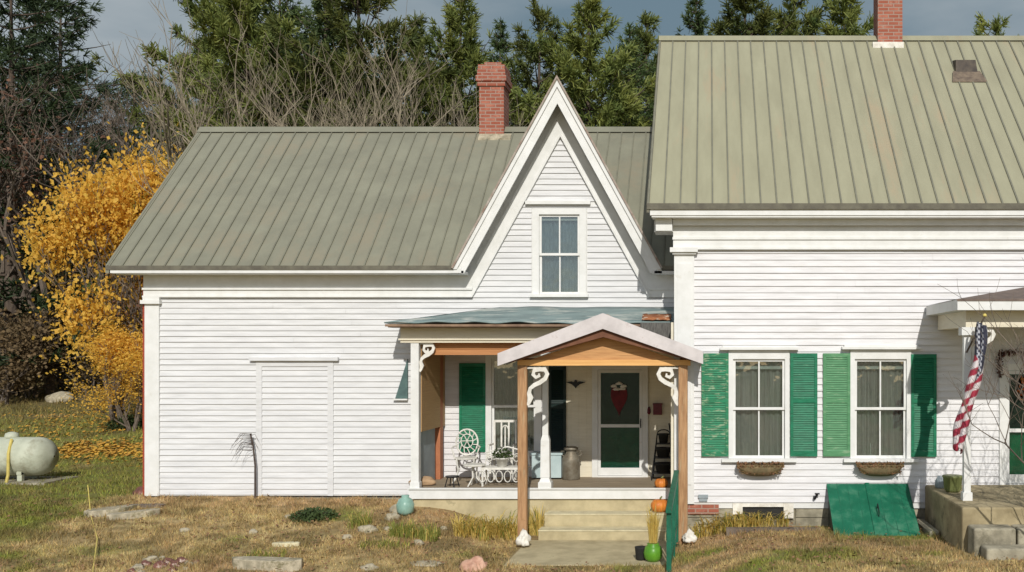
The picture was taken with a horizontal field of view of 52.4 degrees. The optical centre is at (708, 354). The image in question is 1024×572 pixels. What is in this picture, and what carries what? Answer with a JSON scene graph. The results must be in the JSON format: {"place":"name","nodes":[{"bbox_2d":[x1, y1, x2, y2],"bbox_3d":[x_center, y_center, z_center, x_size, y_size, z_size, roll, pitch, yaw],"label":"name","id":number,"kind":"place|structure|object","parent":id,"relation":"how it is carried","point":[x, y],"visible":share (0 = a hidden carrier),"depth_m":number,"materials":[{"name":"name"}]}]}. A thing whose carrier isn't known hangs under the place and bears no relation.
{"place":"outdoors","nodes":[
{"label":"outdoors","id":0,"kind":"place"},
{"bbox_2d":[0,342,1023,571],"bbox_3d":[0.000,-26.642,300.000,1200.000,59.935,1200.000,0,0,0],"label":"ground","id":1,"kind":"structure","parent":0,"point":[242,534],"depth_m":16.23,"materials":[{"name":"plant"}]},
{"bbox_2d":[0,300,62,404],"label":"brush thicket","id":2,"kind":"object","parent":1,"relation":"on","point":[17,369],"visible":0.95,"depth_m":37.03,"materials":[{"name":"plant"}]},
{"bbox_2d":[0,237,73,328],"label":"brush thicket","id":3,"kind":"object","parent":1,"relation":"on","point":[20,284],"visible":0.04,"depth_m":46.49,"materials":[{"name":"brown plant"}]},
{"bbox_2d":[0,476,78,484],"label":"tank pad","id":4,"kind":"object","parent":1,"relation":"on","point":[34,481],"visible":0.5,"depth_m":21.52,"materials":[{"name":"concrete"}]},
{"bbox_2d":[0,432,58,482],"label":"gas tank","id":5,"kind":"object","parent":4,"relation":"on","point":[34,457],"visible":0.94,"depth_m":21.21,"materials":[{"name":"metal"}]},
{"bbox_2d":[0,292,79,398],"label":"brush thicket","id":6,"kind":"object","parent":1,"relation":"on","point":[44,371],"visible":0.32,"depth_m":39.20,"materials":[{"name":"brown plant"}]},
{"bbox_2d":[2,287,85,389],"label":"brush thicket","id":7,"kind":"object","parent":1,"relation":"on","point":[61,386],"visible":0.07,"depth_m":41.74,"materials":[{"name":"brown plant"}]},
{"bbox_2d":[0,42,113,394],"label":"rusty tree","id":8,"kind":"object","parent":1,"relation":"on","point":[10,242],"visible":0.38,"depth_m":38.61,"materials":[{"name":"brown plant"}]},
{"bbox_2d":[45,391,74,402],"bbox_3d":[-24.218,1.620,37.795,1.099,0.473,0.836,0,0,0],"label":"rock","id":9,"kind":"object","parent":1,"relation":"on","point":[54,397],"visible":0.62,"depth_m":37.47,"materials":[{"name":"stone"}]},
{"bbox_2d":[0,32,126,320],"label":"pine tree","id":10,"kind":"object","parent":1,"relation":"on","point":[57,114],"visible":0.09,"depth_m":46.19,"materials":[{"name":"green plant"}]},
{"bbox_2d":[0,110,129,308],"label":"rusty tree","id":11,"kind":"object","parent":1,"relation":"on","point":[12,234],"visible":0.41,"depth_m":39.54,"materials":[{"name":"brown plant"}]},
{"bbox_2d":[0,403,142,467],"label":"fallen leaves","id":12,"kind":"object","parent":1,"relation":"on","point":[109,450],"visible":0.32,"depth_m":26.65,"materials":[{"name":"orange plant"}]},
{"bbox_2d":[1,53,150,263],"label":"bare tree","id":13,"kind":"object","parent":1,"relation":"on","point":[74,116],"visible":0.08,"depth_m":48.65,"materials":[{"name":"brown wood"}]},
{"bbox_2d":[0,0,160,319],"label":"pine tree","id":14,"kind":"object","parent":1,"relation":"on","point":[74,9],"visible":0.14,"depth_m":51.90,"materials":[{"name":"green plant"}]},
{"bbox_2d":[0,0,163,295],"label":"pine tree","id":15,"kind":"object","parent":1,"relation":"on","point":[24,19],"visible":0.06,"depth_m":60.11,"materials":[{"name":"green plant"}]},
{"bbox_2d":[62,320,106,391],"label":"brush thicket","id":16,"kind":"object","parent":1,"relation":"on","point":[98,379],"visible":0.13,"depth_m":40.61,"materials":[{"name":"brown plant"}]},
{"bbox_2d":[39,256,137,359],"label":"brush thicket","id":17,"kind":"object","parent":1,"relation":"on","point":[79,281],"visible":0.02,"depth_m":46.90,"materials":[{"name":"brown plant"}]},
{"bbox_2d":[0,0,178,395],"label":"pine tree","id":18,"kind":"object","parent":1,"relation":"on","point":[10,284],"visible":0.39,"depth_m":39.72,"materials":[{"name":"green plant"}]},
{"bbox_2d":[0,105,182,420],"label":"yellow tree","id":19,"kind":"object","parent":1,"relation":"on","point":[115,205],"visible":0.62,"depth_m":30.83,"materials":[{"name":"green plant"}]},
{"bbox_2d":[55,310,142,431],"bbox_3d":[-17.288,0.590,29.955,3.501,3.830,3.364,0,0,-36],"label":"yellow tree","id":20,"kind":"object","parent":1,"relation":"on","point":[111,347],"visible":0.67,"depth_m":29.68,"materials":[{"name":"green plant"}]},
{"bbox_2d":[0,66,215,298],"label":"bare tree","id":21,"kind":"object","parent":1,"relation":"on","point":[110,128],"visible":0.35,"depth_m":37.15,"materials":[{"name":"plant"}]},
{"bbox_2d":[0,65,218,389],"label":"bare tree","id":22,"kind":"object","parent":1,"relation":"on","point":[84,136],"visible":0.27,"depth_m":40.91,"materials":[{"name":"plant"}]},
{"bbox_2d":[84,504,136,516],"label":"stone slab","id":23,"kind":"structure","parent":1,"relation":"on","point":[97,512],"depth_m":17.18,"materials":[{"name":"stone"}]},
{"bbox_2d":[62,66,166,267],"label":"pine tree","id":24,"kind":"object","parent":1,"relation":"on","point":[123,88],"visible":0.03,"depth_m":65.59,"materials":[{"name":"green plant"}]},
{"bbox_2d":[5,61,225,384],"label":"bare tree","id":25,"kind":"object","parent":1,"relation":"on","point":[100,130],"visible":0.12,"depth_m":44.45,"materials":[{"name":"brown wood"}]},
{"bbox_2d":[105,414,142,429],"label":"shrub","id":26,"kind":"object","parent":1,"relation":"on","point":[131,418],"visible":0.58,"depth_m":30.39,"materials":[{"name":"green plant"}]},
{"bbox_2d":[107,508,159,520],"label":"stone slab","id":27,"kind":"structure","parent":1,"relation":"on","point":[134,514],"depth_m":17.06,"materials":[{"name":"stone"}]},
{"bbox_2d":[92,159,176,332],"bbox_3d":[-17.260,-2.110,33.251,4.867,8.915,7.113,0,0,-21],"label":"rusty tree","id":28,"kind":"object","parent":1,"relation":"on","point":[131,300],"visible":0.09,"depth_m":30.86,"materials":[{"name":"yellow plant"}]},
{"bbox_2d":[107,0,289,250],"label":"pine tree","id":29,"kind":"object","parent":1,"relation":"on","point":[188,100],"depth_m":49.79,"materials":[{"name":"green plant"}]},
{"bbox_2d":[80,0,319,331],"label":"pine tree","id":30,"kind":"object","parent":1,"relation":"on","point":[201,47],"visible":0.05,"depth_m":44.32,"materials":[{"name":"green plant"}]},
{"bbox_2d":[91,1,324,176],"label":"bare tree","id":31,"kind":"object","parent":1,"relation":"on","point":[178,84],"visible":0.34,"depth_m":26.76,"materials":[{"name":"brown wood"}]},
{"bbox_2d":[117,0,339,333],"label":"pine tree","id":32,"kind":"object","parent":1,"relation":"on","point":[220,22],"visible":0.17,"depth_m":34.02,"materials":[{"name":"green plant"}]},
{"bbox_2d":[231,433,257,498],"bbox_3d":[-8.313,2.006,18.020,0.494,1.181,0.255,0,0,-6],"label":"sapling","id":33,"kind":"object","parent":1,"relation":"on","point":[252,442],"visible":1,"depth_m":18.13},
{"bbox_2d":[244,547,286,556],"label":"grass tuft","id":34,"kind":"object","parent":1,"relation":"on","point":[283,553],"visible":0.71,"depth_m":15.25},
{"bbox_2d":[232,556,302,571],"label":"stone slab","id":35,"kind":"structure","parent":1,"relation":"on","point":[271,564],"depth_m":14.68,"materials":[{"name":"stone"}]},
{"bbox_2d":[224,0,347,125],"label":"pine tree","id":36,"kind":"object","parent":1,"relation":"on","point":[283,7],"visible":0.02,"depth_m":37.63,"materials":[{"name":"green plant"}]},
{"bbox_2d":[288,506,339,521],"bbox_3d":[-6.677,2.697,17.080,0.852,0.236,0.851,0,0,0],"label":"juniper clump","id":37,"kind":"object","parent":1,"relation":"on","point":[308,514],"visible":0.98,"depth_m":16.94,"materials":[{"name":"green plant"}]},
{"bbox_2d":[240,0,398,126],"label":"pine tree","id":38,"kind":"object","parent":1,"relation":"on","point":[321,29],"visible":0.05,"depth_m":34.48,"materials":[{"name":"green plant"}]},
{"bbox_2d":[122,3,530,194],"bbox_3d":[-10.819,-3.813,28.052,12.610,13.292,6.284,0,0,2],"label":"bare tree","id":39,"kind":"object","parent":1,"relation":"on","point":[276,123],"visible":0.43,"depth_m":27.96,"materials":[{"name":"brown wood"}]},
{"bbox_2d":[233,0,478,126],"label":"bare tree","id":40,"kind":"object","parent":1,"relation":"on","point":[338,23],"visible":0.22,"depth_m":32.70,"materials":[{"name":"brown plant"}]},
{"bbox_2d":[346,509,379,529],"bbox_3d":[-5.742,2.733,16.667,0.561,0.317,0.541,0,0,21],"label":"grass tuft","id":41,"kind":"object","parent":1,"relation":"on","point":[355,521],"visible":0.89,"depth_m":16.62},
{"bbox_2d":[223,24,511,126],"bbox_3d":[-9.184,-2.547,26.690,7.130,10.944,10.558,0,0,-36],"label":"bare tree","id":42,"kind":"object","parent":1,"relation":"on","point":[349,114],"visible":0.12,"depth_m":23.90,"materials":[{"name":"brown wood"}]},
{"bbox_2d":[357,536,414,550],"bbox_3d":[-4.984,2.954,15.686,0.959,0.198,0.457,0,0,0],"label":"grass tuft","id":43,"kind":"object","parent":1,"relation":"on","point":[386,543],"visible":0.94,"depth_m":15.66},
{"bbox_2d":[264,39,534,126],"bbox_3d":[-7.915,-2.353,25.648,6.845,10.506,10.136,0,0,7],"label":"bare tree","id":44,"kind":"object","parent":1,"relation":"on","point":[325,119],"visible":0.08,"depth_m":23.40,"materials":[{"name":"brown wood"}]},
{"bbox_2d":[396,494,413,515],"bbox_3d":[-5.169,2.575,17.229,0.300,0.340,0.300,0,0,0],"label":"ceramic jar","id":45,"kind":"object","parent":1,"relation":"on","point":[405,505],"visible":0.99,"depth_m":17.13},
{"bbox_2d":[386,519,441,541],"bbox_3d":[-4.713,2.844,16.231,1.050,0.356,0.640,0,0,0],"label":"grass tuft","id":46,"kind":"object","parent":1,"relation":"on","point":[410,531],"visible":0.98,"depth_m":16.16,"materials":[{"name":"plant"}]},
{"bbox_2d":[367,10,478,126],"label":"pine tree","id":47,"kind":"object","parent":1,"relation":"on","point":[419,23],"visible":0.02,"depth_m":43.64,"materials":[{"name":"green plant"}]},
{"bbox_2d":[411,560,444,566],"bbox_3d":[-4.170,3.104,15.002,0.585,0.067,0.348,0,0,0],"label":"rock","id":48,"kind":"object","parent":1,"relation":"on","point":[430,563],"visible":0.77,"depth_m":14.93,"materials":[{"name":"stone"}]},
{"bbox_2d":[432,511,499,540],"bbox_3d":[-3.997,2.850,16.617,1.477,0.501,1.290,0,0,0],"label":"daylily clump","id":49,"kind":"object","parent":1,"relation":"on","point":[462,528],"visible":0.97,"depth_m":16.59,"materials":[{"name":"plant"}]},
{"bbox_2d":[381,0,559,126],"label":"pine tree","id":50,"kind":"object","parent":1,"relation":"on","point":[467,58],"visible":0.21,"depth_m":35.34,"materials":[{"name":"green plant"}]},
{"bbox_2d":[458,556,487,571],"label":"rock","id":51,"kind":"object","parent":1,"relation":"on","point":[474,562],"visible":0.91,"depth_m":14.66,"materials":[{"name":"pink stone"}]},
{"bbox_2d":[461,509,545,540],"bbox_3d":[-3.437,2.889,16.991,1.560,0.487,1.438,0,0,0],"label":"daylily clump","id":52,"kind":"object","parent":1,"relation":"on","point":[509,528],"visible":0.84,"depth_m":16.81,"materials":[{"name":"plant"}]},
{"bbox_2d":[465,16,543,126],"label":"pine tree","id":53,"kind":"object","parent":1,"relation":"on","point":[501,47],"visible":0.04,"depth_m":45.71,"materials":[{"name":"green plant"}]},
{"bbox_2d":[0,494,1022,571],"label":"brown leaf litter","id":54,"kind":"object","parent":1,"relation":"on","point":[412,542],"visible":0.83,"depth_m":15.40,"materials":[{"name":"plant"}]},
{"bbox_2d":[516,529,530,545],"bbox_3d":[-2.978,2.951,16.275,0.243,0.265,0.203,0,0,0],"label":"rock","id":55,"kind":"object","parent":1,"relation":"on","point":[523,538],"visible":1,"depth_m":16.23,"materials":[{"name":"white stone"}]},
{"bbox_2d":[432,0,624,126],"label":"pine tree","id":56,"kind":"object","parent":1,"relation":"on","point":[532,54],"visible":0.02,"depth_m":39.40,"materials":[{"name":"green plant"}]},
{"bbox_2d":[528,502,544,535],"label":"daylily clump","id":57,"kind":"object","parent":1,"relation":"on","point":[535,527],"visible":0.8,"depth_m":17.41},
{"bbox_2d":[105,0,1023,559],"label":"farmhouse","id":58,"kind":"object","parent":1,"relation":"on","point":[755,248],"visible":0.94,"depth_m":18.23,"materials":[{"name":"white"}]},
{"bbox_2d":[421,344,444,431],"bbox_3d":[-5.085,0.522,18.655,0.030,1.705,1.570,0,0,0],"label":"roll up blind","id":59,"kind":"object","parent":58,"relation":"attached to","point":[430,395],"visible":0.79,"depth_m":18.50,"materials":[{"name":"fabric"}]},
{"bbox_2d":[451,429,480,482],"bbox_3d":[-4.497,1.886,18.750,0.528,0.980,0.448,0,0,-9],"label":"garden chair","id":60,"kind":"object","parent":58,"relation":"on","point":[473,458],"visible":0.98,"depth_m":18.91,"materials":[{"name":"white metal"}]},
{"bbox_2d":[463,463,485,486],"bbox_3d":[-4.205,2.176,18.150,0.400,0.403,0.400,0,0,0],"label":"side table","id":61,"kind":"object","parent":58,"relation":"on","point":[473,465],"visible":1,"depth_m":18.10,"materials":[{"name":"white metal"}]},
{"bbox_2d":[431,343,522,354],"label":"porch ceiling","id":62,"kind":"structure","parent":58,"relation":"attached to","point":[468,348],"depth_m":17.87,"materials":[{"name":"brown wood"}]},
{"bbox_2d":[487,420,517,481],"bbox_3d":[-3.841,1.808,18.903,0.500,1.125,0.446,0,0,0],"label":"garden chair","id":63,"kind":"object","parent":58,"relation":"on","point":[511,459],"visible":0.73,"depth_m":19.10,"materials":[{"name":"white metal"}]},
{"bbox_2d":[478,446,529,486],"bbox_3d":[-3.662,2.023,18.238,0.894,0.694,0.396,0,0,0],"label":"settee","id":64,"kind":"object","parent":58,"relation":"on","point":[496,467],"visible":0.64,"depth_m":18.07,"materials":[{"name":"white metal"}]},
{"bbox_2d":[495,457,508,466],"bbox_3d":[-3.714,1.950,18.200,0.240,0.160,0.240,0,0,0],"label":"flower pot","id":65,"kind":"object","parent":64,"relation":"on","point":[502,462],"visible":0.94,"depth_m":18.12,"materials":[{"name":"white ceramic"}]},
{"bbox_2d":[491,446,512,457],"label":"potted plant","id":66,"kind":"object","parent":65,"relation":"in","point":[505,453],"visible":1,"depth_m":18.16,"materials":[{"name":"green plant"}]},
{"bbox_2d":[485,355,541,456],"bbox_3d":[-3.757,0.947,19.511,1.088,2.053,0.282,0,0,0],"label":"window","id":67,"kind":"structure","parent":58,"relation":"in","point":[501,380],"depth_m":19.61,"materials":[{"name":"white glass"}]},
{"bbox_2d":[530,451,564,477],"bbox_3d":[-3.059,2.105,19.255,0.606,0.470,0.350,0,0,0],"label":"storage chest","id":68,"kind":"object","parent":58,"relation":"on","point":[556,463],"visible":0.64,"depth_m":19.10,"materials":[{"name":"blue paint"}]},
{"bbox_2d":[530,208,588,296],"bbox_3d":[-2.693,-1.835,18.326,1.054,1.608,0.252,0,0,0],"label":"window","id":69,"kind":"structure","parent":58,"relation":"in","point":[558,234],"depth_m":18.35,"materials":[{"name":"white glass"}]},
{"bbox_2d":[561,446,581,479],"bbox_3d":[-2.593,2.060,19.100,0.337,0.620,0.337,0,0,37],"label":"milk can","id":70,"kind":"object","parent":58,"relation":"on","point":[571,464],"visible":1,"depth_m":18.97,"materials":[{"name":"metal"}]},
{"bbox_2d":[592,366,647,476],"bbox_3d":[-1.696,1.281,19.477,1.076,2.179,0.196,0,0,0],"label":"door","id":71,"kind":"structure","parent":58,"relation":"in","point":[619,442],"depth_m":19.51,"materials":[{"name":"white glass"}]},
{"bbox_2d":[611,382,626,414],"bbox_3d":[-1.712,0.859,19.400,0.319,0.667,0.090,0,0,0],"label":"door wreath","id":72,"kind":"object","parent":71,"relation":"attached to","point":[618,398],"depth_m":19.39,"materials":[{"name":"red fabric"}]},
{"bbox_2d":[651,496,666,511],"bbox_3d":[-0.839,2.597,17.500,0.310,0.279,0.295,0,0,0],"label":"pumpkin","id":73,"kind":"object","parent":58,"relation":"on","point":[660,503],"visible":0.89,"depth_m":17.39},
{"bbox_2d":[651,429,670,479],"bbox_3d":[-0.850,1.902,19.110,0.442,0.945,0.403,0,0,0],"label":"plant stand","id":74,"kind":"object","parent":58,"relation":"on","point":[657,457],"visible":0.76,"depth_m":19.09,"materials":[{"name":"black metal"}]},
{"bbox_2d":[654,462,670,472],"bbox_3d":[-0.850,2.140,19.060,0.346,0.180,0.346,0,0,0],"label":"black pot","id":75,"kind":"object","parent":74,"relation":"on","point":[663,467],"visible":0.9,"depth_m":18.94,"materials":[{"name":"plastic"}]},
{"bbox_2d":[655,447,670,457],"bbox_3d":[-0.850,1.860,19.130,0.302,0.180,0.302,0,0,0],"label":"black pot","id":76,"kind":"object","parent":74,"relation":"on","point":[663,452],"visible":0.98,"depth_m":19.03,"materials":[{"name":"plastic"}]},
{"bbox_2d":[720,345,798,461],"bbox_3d":[0.847,0.823,16.811,1.301,1.933,0.282,0,0,0],"label":"window","id":77,"kind":"structure","parent":58,"relation":"in","point":[759,375],"depth_m":16.91,"materials":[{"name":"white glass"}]},
{"bbox_2d":[736,461,784,475],"bbox_3d":[0.858,1.887,16.648,0.822,0.262,0.236,0,0,0],"label":"window box","id":78,"kind":"object","parent":58,"relation":"attached to","point":[762,468],"visible":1,"depth_m":16.58,"materials":[{"name":"wicker"}]},
{"bbox_2d":[733,503,793,517],"bbox_3d":[0.915,2.605,16.810,1.011,0.253,0.080,0,0,0],"label":"basement window","id":79,"kind":"structure","parent":58,"relation":"in","point":[789,507],"depth_m":16.78,"materials":[{"name":"white wood"}]},
{"bbox_2d":[856,461,904,475],"bbox_3d":[2.832,1.886,16.652,0.815,0.264,0.239,0,0,0],"label":"window box","id":80,"kind":"object","parent":58,"relation":"attached to","point":[887,468],"visible":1,"depth_m":16.58,"materials":[{"name":"wicker"}]},
{"bbox_2d":[841,345,920,461],"bbox_3d":[2.868,0.818,16.811,1.301,1.943,0.282,0,0,0],"label":"window","id":81,"kind":"structure","parent":58,"relation":"in","point":[880,375],"depth_m":16.91,"materials":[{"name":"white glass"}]},
{"bbox_2d":[942,474,961,492],"bbox_3d":[3.852,2.040,15.900,0.320,0.260,0.320,0,0,0],"label":"flower pot","id":82,"kind":"object","parent":58,"relation":"on","point":[952,483],"visible":0.9,"depth_m":15.79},
{"bbox_2d":[953,313,987,453],"bbox_3d":[3.782,0.430,14.690,0.504,2.032,0.441,0,0,0],"label":"flag","id":83,"kind":"object","parent":58,"relation":"attached to","point":[961,425],"visible":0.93,"depth_m":14.51,"materials":[{"name":"fabric"}]},
{"bbox_2d":[995,348,1023,377],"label":"garland","id":84,"kind":"object","parent":58,"relation":"attached to","point":[1001,359],"visible":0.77,"depth_m":16.70,"materials":[{"name":"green plant"}]},
{"bbox_2d":[999,364,1023,484],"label":"door","id":85,"kind":"structure","parent":58,"relation":"in","point":[1011,470],"depth_m":16.77,"materials":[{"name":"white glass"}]},
{"bbox_2d":[509,0,655,126],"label":"pine tree","id":86,"kind":"object","parent":1,"relation":"on","point":[569,71],"visible":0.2,"depth_m":35.19,"materials":[{"name":"green plant"}]},
{"bbox_2d":[505,540,665,565],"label":"walkway","id":87,"kind":"structure","parent":1,"relation":"on","point":[561,552],"depth_m":15.79,"materials":[{"name":"concrete"}]},
{"bbox_2d":[635,546,644,560],"bbox_3d":[-1.020,3.020,15.300,0.190,0.200,0.190,0,0,0],"label":"flower pot","id":88,"kind":"object","parent":87,"relation":"on","point":[639,552],"visible":0.88,"depth_m":15.23,"materials":[{"name":"black plastic"}]},
{"bbox_2d":[644,542,662,561],"bbox_3d":[-0.828,2.985,15.200,0.290,0.270,0.290,0,0,0],"label":"flower pot","id":89,"kind":"object","parent":87,"relation":"on","point":[653,552],"visible":1,"depth_m":15.10,"materials":[{"name":"ceramic"}]},
{"bbox_2d":[581,9,661,126],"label":"pine tree","id":90,"kind":"object","parent":1,"relation":"on","point":[647,38],"visible":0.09,"depth_m":49.61,"materials":[{"name":"green plant"}]},
{"bbox_2d":[592,22,656,126],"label":"pine tree","id":91,"kind":"object","parent":1,"relation":"on","point":[642,71],"visible":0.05,"depth_m":41.77,"materials":[{"name":"green plant"}]},
{"bbox_2d":[666,470,678,571],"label":"hand railing","id":92,"kind":"object","parent":1,"relation":"on","point":[672,523],"visible":0.97,"depth_m":15.04,"materials":[{"name":"wood"}]},
{"bbox_2d":[640,0,717,126],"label":"pine tree","id":93,"kind":"object","parent":1,"relation":"on","point":[698,23],"visible":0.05,"depth_m":43.88,"materials":[{"name":"green plant"}]},
{"bbox_2d":[681,529,696,542],"bbox_3d":[-0.304,2.921,16.296,0.187,0.220,0.209,0,0,-33],"label":"rock","id":94,"kind":"object","parent":1,"relation":"on","point":[689,536],"visible":0.94,"depth_m":16.24,"materials":[{"name":"white stone"}]},
{"bbox_2d":[662,512,738,538],"bbox_3d":[0.035,2.834,16.810,1.599,0.518,1.307,0,0,0],"label":"daylily clump","id":95,"kind":"object","parent":1,"relation":"on","point":[708,529],"visible":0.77,"depth_m":16.73,"materials":[{"name":"plant"}]},
{"bbox_2d":[715,510,777,531],"bbox_3d":[0.576,2.772,16.632,1.120,0.423,1.154,0,0,0],"label":"daylily clump","id":96,"kind":"object","parent":1,"relation":"on","point":[754,521],"visible":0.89,"depth_m":16.62,"materials":[{"name":"plant"}]},
{"bbox_2d":[707,0,818,35],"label":"pine tree","id":97,"kind":"object","parent":1,"relation":"on","point":[737,26],"visible":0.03,"depth_m":39.04,"materials":[{"name":"green plant"}]},
{"bbox_2d":[726,527,820,535],"bbox_3d":[1.054,2.890,16.325,1.524,0.160,0.150,0,0,0],"label":"garden edging","id":98,"kind":"object","parent":1,"relation":"on","point":[730,529],"visible":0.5,"depth_m":16.25,"materials":[{"name":"grey stone"}]},
{"bbox_2d":[755,510,793,526],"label":"daylily clump","id":99,"kind":"object","parent":1,"relation":"on","point":[781,522],"visible":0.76,"depth_m":16.73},
{"bbox_2d":[766,0,828,35],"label":"pine tree","id":100,"kind":"object","parent":1,"relation":"on","point":[811,20],"visible":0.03,"depth_m":41.43,"materials":[{"name":"green plant"}]},
{"bbox_2d":[817,0,872,35],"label":"pine tree","id":101,"kind":"object","parent":1,"relation":"on","point":[850,14],"visible":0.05,"depth_m":39.76,"materials":[{"name":"green plant"}]},
{"bbox_2d":[917,519,939,536],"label":"paving slab","id":102,"kind":"structure","parent":1,"relation":"on","point":[923,524],"depth_m":16.02,"materials":[{"name":"concrete"}]},
{"bbox_2d":[938,258,1023,463],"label":"bare shrub","id":103,"kind":"object","parent":1,"relation":"on","point":[1016,387],"visible":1,"depth_m":13.11,"materials":[{"name":"plant"}]},
{"bbox_2d":[971,11,1018,35],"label":"pine tree","id":104,"kind":"object","parent":1,"relation":"on","point":[996,25],"visible":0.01,"depth_m":59.77,"materials":[{"name":"green plant"}]},
{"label":"hatch kerb","id":105,"kind":"structure","parent":1,"relation":"on","visible":0},
{"bbox_2d":[827,483,919,535],"bbox_3d":[2.645,2.552,16.267,1.350,0.836,1.005,0,0,0],"label":"cellar hatch","id":106,"kind":"object","parent":105,"relation":"on","point":[880,509],"visible":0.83,"depth_m":16.25,"materials":[{"name":"wood"}]},
{"bbox_2d":[827,484,876,535],"bbox_3d":[2.304,2.506,16.270,0.669,0.710,1.000,0,0,0],"label":"door leaf","id":107,"kind":"structure","parent":106,"relation":"in","point":[849,504],"depth_m":16.25,"materials":[{"name":"wood"}]},
{"bbox_2d":[870,484,919,535],"bbox_3d":[2.986,2.506,16.270,0.669,0.710,1.000,0,0,0],"label":"door leaf","id":108,"kind":"structure","parent":106,"relation":"in","point":[897,515],"depth_m":16.23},
{"bbox_2d":[0,0,1023,207],"label":"sky","id":109,"kind":"structure","parent":0,"point":[129,17],"materials":[{"name":"blue"}]},
{"bbox_2d":[645,505,662,542],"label":"ornamental grass","id":110,"kind":"object","parent":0,"point":[653,527],"depth_m":15.16,"materials":[{"name":"plant"}]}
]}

